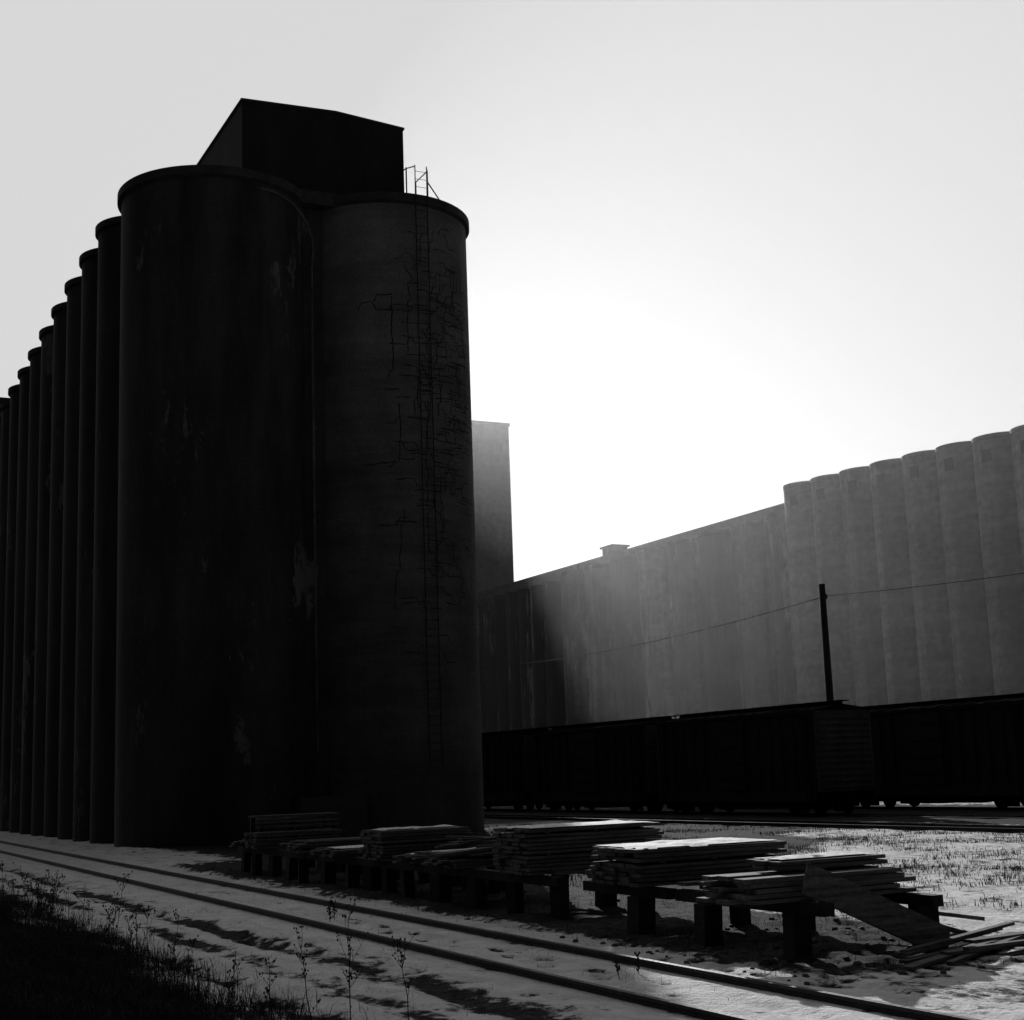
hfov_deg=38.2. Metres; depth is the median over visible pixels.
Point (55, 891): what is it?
dried weed
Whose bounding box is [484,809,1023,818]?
railway track
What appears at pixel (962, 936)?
loose board
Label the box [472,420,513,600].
elevator tower
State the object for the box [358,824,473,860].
lumber stack
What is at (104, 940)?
dried weed
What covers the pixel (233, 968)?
dried weed
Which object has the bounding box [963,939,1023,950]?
loose board
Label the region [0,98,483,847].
grain elevator
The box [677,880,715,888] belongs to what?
lumber stack
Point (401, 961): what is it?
dried weed
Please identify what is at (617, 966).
dried weed
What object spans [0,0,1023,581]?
sky
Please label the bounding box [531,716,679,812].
boxcar
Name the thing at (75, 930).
dried weed
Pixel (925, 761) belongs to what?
sliding door
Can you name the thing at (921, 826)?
railway track
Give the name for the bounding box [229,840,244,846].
lumber stack
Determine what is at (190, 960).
dried weed
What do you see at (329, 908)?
dried weed
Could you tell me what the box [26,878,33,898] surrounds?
dried weed
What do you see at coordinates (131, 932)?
dried weed
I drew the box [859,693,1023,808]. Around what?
boxcar
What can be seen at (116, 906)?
dried weed
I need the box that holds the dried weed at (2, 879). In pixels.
[0,860,5,908]
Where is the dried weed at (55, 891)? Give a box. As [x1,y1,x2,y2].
[49,872,61,922]
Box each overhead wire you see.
[485,597,819,667]
[827,573,1023,595]
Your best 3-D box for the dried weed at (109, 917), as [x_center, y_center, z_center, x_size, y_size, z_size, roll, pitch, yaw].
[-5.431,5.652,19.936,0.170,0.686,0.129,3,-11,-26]
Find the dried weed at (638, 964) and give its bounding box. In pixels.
[634,951,640,972]
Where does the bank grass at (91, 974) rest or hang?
on the ground at (994, 990)
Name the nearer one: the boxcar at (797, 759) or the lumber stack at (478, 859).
the lumber stack at (478, 859)
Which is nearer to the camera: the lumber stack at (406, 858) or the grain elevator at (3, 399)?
the lumber stack at (406, 858)
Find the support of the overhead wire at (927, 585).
attached to the utility pole
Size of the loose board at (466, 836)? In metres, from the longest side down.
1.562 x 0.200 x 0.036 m
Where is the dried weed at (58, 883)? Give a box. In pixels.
[41,882,59,932]
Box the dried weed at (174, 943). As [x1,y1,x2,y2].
[168,909,178,968]
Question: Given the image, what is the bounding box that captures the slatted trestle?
[248,812,339,831]
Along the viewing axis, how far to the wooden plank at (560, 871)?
22.95 m
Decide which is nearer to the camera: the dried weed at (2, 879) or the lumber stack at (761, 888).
the lumber stack at (761, 888)
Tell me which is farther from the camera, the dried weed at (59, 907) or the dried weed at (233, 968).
the dried weed at (59, 907)
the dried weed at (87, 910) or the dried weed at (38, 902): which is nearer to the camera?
the dried weed at (38, 902)
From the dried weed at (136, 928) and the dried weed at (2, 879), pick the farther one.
the dried weed at (2, 879)
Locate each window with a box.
[473,441,478,451]
[497,443,502,453]
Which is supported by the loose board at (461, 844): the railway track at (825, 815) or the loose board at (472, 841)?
the loose board at (472, 841)
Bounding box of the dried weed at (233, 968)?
[224,951,243,1010]
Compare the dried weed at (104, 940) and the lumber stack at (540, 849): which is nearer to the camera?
the dried weed at (104, 940)
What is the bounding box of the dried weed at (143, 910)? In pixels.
[138,903,155,969]
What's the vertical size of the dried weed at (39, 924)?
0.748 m
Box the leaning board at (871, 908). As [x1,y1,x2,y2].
[802,862,949,951]
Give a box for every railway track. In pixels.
[0,841,979,1019]
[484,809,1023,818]
[484,814,1023,832]
[534,804,1023,809]
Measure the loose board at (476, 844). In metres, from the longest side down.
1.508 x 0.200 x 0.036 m
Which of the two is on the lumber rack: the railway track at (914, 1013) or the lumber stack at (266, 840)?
the lumber stack at (266, 840)
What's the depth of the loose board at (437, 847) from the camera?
26.86 m
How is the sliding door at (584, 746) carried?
in the boxcar at (593, 766)
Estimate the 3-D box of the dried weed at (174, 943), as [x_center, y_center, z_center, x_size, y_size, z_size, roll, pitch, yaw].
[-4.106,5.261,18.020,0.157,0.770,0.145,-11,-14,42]
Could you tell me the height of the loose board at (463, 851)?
0.035 m
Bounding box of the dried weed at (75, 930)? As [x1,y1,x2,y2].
[68,885,90,983]
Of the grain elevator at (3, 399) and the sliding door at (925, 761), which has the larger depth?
the grain elevator at (3, 399)
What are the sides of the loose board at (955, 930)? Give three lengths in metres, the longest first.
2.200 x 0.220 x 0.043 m
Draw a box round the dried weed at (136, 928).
[130,907,140,941]
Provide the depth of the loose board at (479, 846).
25.73 m
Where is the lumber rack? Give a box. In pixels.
[238,847,943,960]
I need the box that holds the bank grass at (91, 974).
[0,882,406,1019]
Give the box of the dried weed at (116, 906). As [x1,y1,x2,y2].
[109,894,117,947]
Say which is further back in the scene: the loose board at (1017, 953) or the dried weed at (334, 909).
the dried weed at (334, 909)
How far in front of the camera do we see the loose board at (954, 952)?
16.53 m
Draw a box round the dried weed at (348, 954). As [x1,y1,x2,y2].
[336,886,368,1019]
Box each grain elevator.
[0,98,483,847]
[0,397,9,415]
[477,564,578,732]
[559,503,797,724]
[783,425,1023,706]
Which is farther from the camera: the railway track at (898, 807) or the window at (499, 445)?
the window at (499, 445)
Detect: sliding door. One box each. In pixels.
[482,741,487,792]
[572,732,597,791]
[712,720,746,790]
[903,712,945,784]
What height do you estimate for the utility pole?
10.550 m
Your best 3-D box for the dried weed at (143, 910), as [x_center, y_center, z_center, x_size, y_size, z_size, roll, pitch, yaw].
[-4.199,4.960,17.008,0.199,0.878,0.222,0,-10,-10]
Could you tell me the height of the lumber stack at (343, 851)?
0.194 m
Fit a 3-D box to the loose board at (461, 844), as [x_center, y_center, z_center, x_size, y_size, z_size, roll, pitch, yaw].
[-0.463,5.844,26.027,1.578,0.035,0.200,-3,-10,-10]
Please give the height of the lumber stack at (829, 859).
0.155 m
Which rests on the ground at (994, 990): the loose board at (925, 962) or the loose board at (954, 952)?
the loose board at (925, 962)
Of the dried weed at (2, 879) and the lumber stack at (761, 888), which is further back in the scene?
the dried weed at (2, 879)
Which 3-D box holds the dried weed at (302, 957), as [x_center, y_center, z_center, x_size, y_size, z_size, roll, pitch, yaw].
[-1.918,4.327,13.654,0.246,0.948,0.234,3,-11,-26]
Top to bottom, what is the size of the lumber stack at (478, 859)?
0.285 m
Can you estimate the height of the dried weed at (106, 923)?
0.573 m
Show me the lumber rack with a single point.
(799, 921)
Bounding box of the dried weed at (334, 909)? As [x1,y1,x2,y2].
[331,900,337,919]
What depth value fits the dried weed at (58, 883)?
21.29 m
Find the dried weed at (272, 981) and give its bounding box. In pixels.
[259,957,276,1010]
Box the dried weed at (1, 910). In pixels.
[0,878,13,920]
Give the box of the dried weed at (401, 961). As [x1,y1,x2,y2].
[392,932,415,1019]
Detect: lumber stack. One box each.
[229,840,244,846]
[242,828,342,848]
[280,837,372,852]
[310,845,363,857]
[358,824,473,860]
[392,853,431,863]
[412,847,505,868]
[492,820,663,875]
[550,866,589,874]
[585,837,786,887]
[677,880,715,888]
[696,865,916,904]
[746,851,886,870]
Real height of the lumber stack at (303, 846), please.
0.244 m
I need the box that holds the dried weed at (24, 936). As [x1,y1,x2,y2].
[17,887,31,961]
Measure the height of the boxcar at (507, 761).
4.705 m
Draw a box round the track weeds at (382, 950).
[18,881,800,1019]
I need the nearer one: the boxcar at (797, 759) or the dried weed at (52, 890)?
the dried weed at (52, 890)
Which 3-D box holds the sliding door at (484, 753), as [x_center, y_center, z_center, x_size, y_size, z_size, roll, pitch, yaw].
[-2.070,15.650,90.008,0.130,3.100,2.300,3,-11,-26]
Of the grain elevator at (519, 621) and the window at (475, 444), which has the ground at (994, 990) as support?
the grain elevator at (519, 621)
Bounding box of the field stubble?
[202,821,1023,918]
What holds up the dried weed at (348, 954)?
on the ground at (994, 990)
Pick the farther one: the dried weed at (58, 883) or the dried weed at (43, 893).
the dried weed at (43, 893)
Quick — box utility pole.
[819,584,841,810]
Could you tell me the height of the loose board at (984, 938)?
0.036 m
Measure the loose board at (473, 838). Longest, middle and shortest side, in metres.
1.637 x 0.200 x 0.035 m
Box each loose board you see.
[433,846,496,855]
[434,844,490,848]
[441,840,495,846]
[446,836,487,837]
[447,843,495,844]
[457,838,495,839]
[458,836,497,843]
[476,844,502,847]
[811,900,984,920]
[894,926,1002,956]
[899,922,1014,952]
[899,943,971,963]
[900,931,1013,970]
[940,944,1023,954]
[945,925,966,933]
[946,934,1023,964]
[963,931,1023,942]
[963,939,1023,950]
[995,950,1023,955]
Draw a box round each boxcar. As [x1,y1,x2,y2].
[481,727,551,810]
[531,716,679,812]
[655,700,875,814]
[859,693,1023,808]
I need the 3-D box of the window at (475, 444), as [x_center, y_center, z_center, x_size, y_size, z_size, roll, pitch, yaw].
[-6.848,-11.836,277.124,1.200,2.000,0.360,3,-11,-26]
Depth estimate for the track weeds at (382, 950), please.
19.15 m
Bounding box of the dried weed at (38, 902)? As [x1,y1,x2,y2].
[32,880,43,945]
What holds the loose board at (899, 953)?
on the loose board at (913, 959)
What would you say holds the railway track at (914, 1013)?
on the ground at (994, 990)
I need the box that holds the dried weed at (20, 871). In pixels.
[13,862,27,896]
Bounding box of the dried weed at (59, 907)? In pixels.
[46,875,65,938]
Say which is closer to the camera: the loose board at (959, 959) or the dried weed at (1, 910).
the loose board at (959, 959)
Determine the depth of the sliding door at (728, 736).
66.29 m
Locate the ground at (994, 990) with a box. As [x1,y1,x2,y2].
[0,801,1023,1019]
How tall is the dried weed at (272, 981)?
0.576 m
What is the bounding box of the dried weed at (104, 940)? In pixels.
[102,920,113,967]
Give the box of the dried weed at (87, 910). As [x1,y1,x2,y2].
[81,899,92,930]
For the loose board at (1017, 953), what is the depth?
16.57 m
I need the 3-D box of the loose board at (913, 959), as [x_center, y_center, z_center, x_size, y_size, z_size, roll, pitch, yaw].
[5.011,5.074,17.005,0.112,0.038,2.073,-11,-13,42]
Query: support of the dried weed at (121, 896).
on the ground at (994, 990)
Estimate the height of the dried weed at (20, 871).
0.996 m
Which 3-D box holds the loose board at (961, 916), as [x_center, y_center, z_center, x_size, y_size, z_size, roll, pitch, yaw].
[5.035,5.183,19.214,2.600,0.050,0.090,11,-14,-19]
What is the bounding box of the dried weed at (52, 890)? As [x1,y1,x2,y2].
[42,869,60,921]
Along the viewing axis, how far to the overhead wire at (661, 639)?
80.90 m
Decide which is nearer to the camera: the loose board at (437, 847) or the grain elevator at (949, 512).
the loose board at (437, 847)
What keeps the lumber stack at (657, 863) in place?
on the lumber rack
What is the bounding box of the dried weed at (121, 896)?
[113,871,132,944]
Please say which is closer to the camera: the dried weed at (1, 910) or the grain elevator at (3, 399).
the dried weed at (1, 910)
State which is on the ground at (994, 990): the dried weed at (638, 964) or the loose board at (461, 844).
the dried weed at (638, 964)
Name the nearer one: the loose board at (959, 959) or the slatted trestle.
the loose board at (959, 959)
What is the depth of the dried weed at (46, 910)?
16.13 m
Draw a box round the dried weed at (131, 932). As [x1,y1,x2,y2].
[124,914,136,955]
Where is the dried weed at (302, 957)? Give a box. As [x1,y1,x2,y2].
[293,925,320,1019]
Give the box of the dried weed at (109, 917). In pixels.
[102,903,115,945]
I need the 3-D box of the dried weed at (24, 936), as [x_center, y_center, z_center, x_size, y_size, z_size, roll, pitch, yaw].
[-5.256,4.524,15.983,0.103,0.857,0.258,7,-13,-40]
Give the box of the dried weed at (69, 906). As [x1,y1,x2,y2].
[57,888,74,956]
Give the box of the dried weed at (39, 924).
[34,900,44,938]
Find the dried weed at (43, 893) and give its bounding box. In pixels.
[34,874,49,922]
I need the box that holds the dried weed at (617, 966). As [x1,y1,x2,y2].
[613,960,619,978]
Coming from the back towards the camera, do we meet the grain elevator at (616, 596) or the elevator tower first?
the elevator tower
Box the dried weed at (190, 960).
[177,935,198,1000]
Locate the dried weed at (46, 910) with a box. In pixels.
[38,899,53,960]
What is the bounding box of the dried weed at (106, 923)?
[98,905,111,943]
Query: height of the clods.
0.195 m
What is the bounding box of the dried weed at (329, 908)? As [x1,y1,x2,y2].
[326,899,332,921]
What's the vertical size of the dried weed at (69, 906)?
0.920 m
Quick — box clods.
[209,870,1023,984]
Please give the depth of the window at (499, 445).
279.16 m
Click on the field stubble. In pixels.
(1013, 868)
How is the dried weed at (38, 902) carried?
on the ground at (994, 990)
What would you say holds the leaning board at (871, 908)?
on the ground at (994, 990)

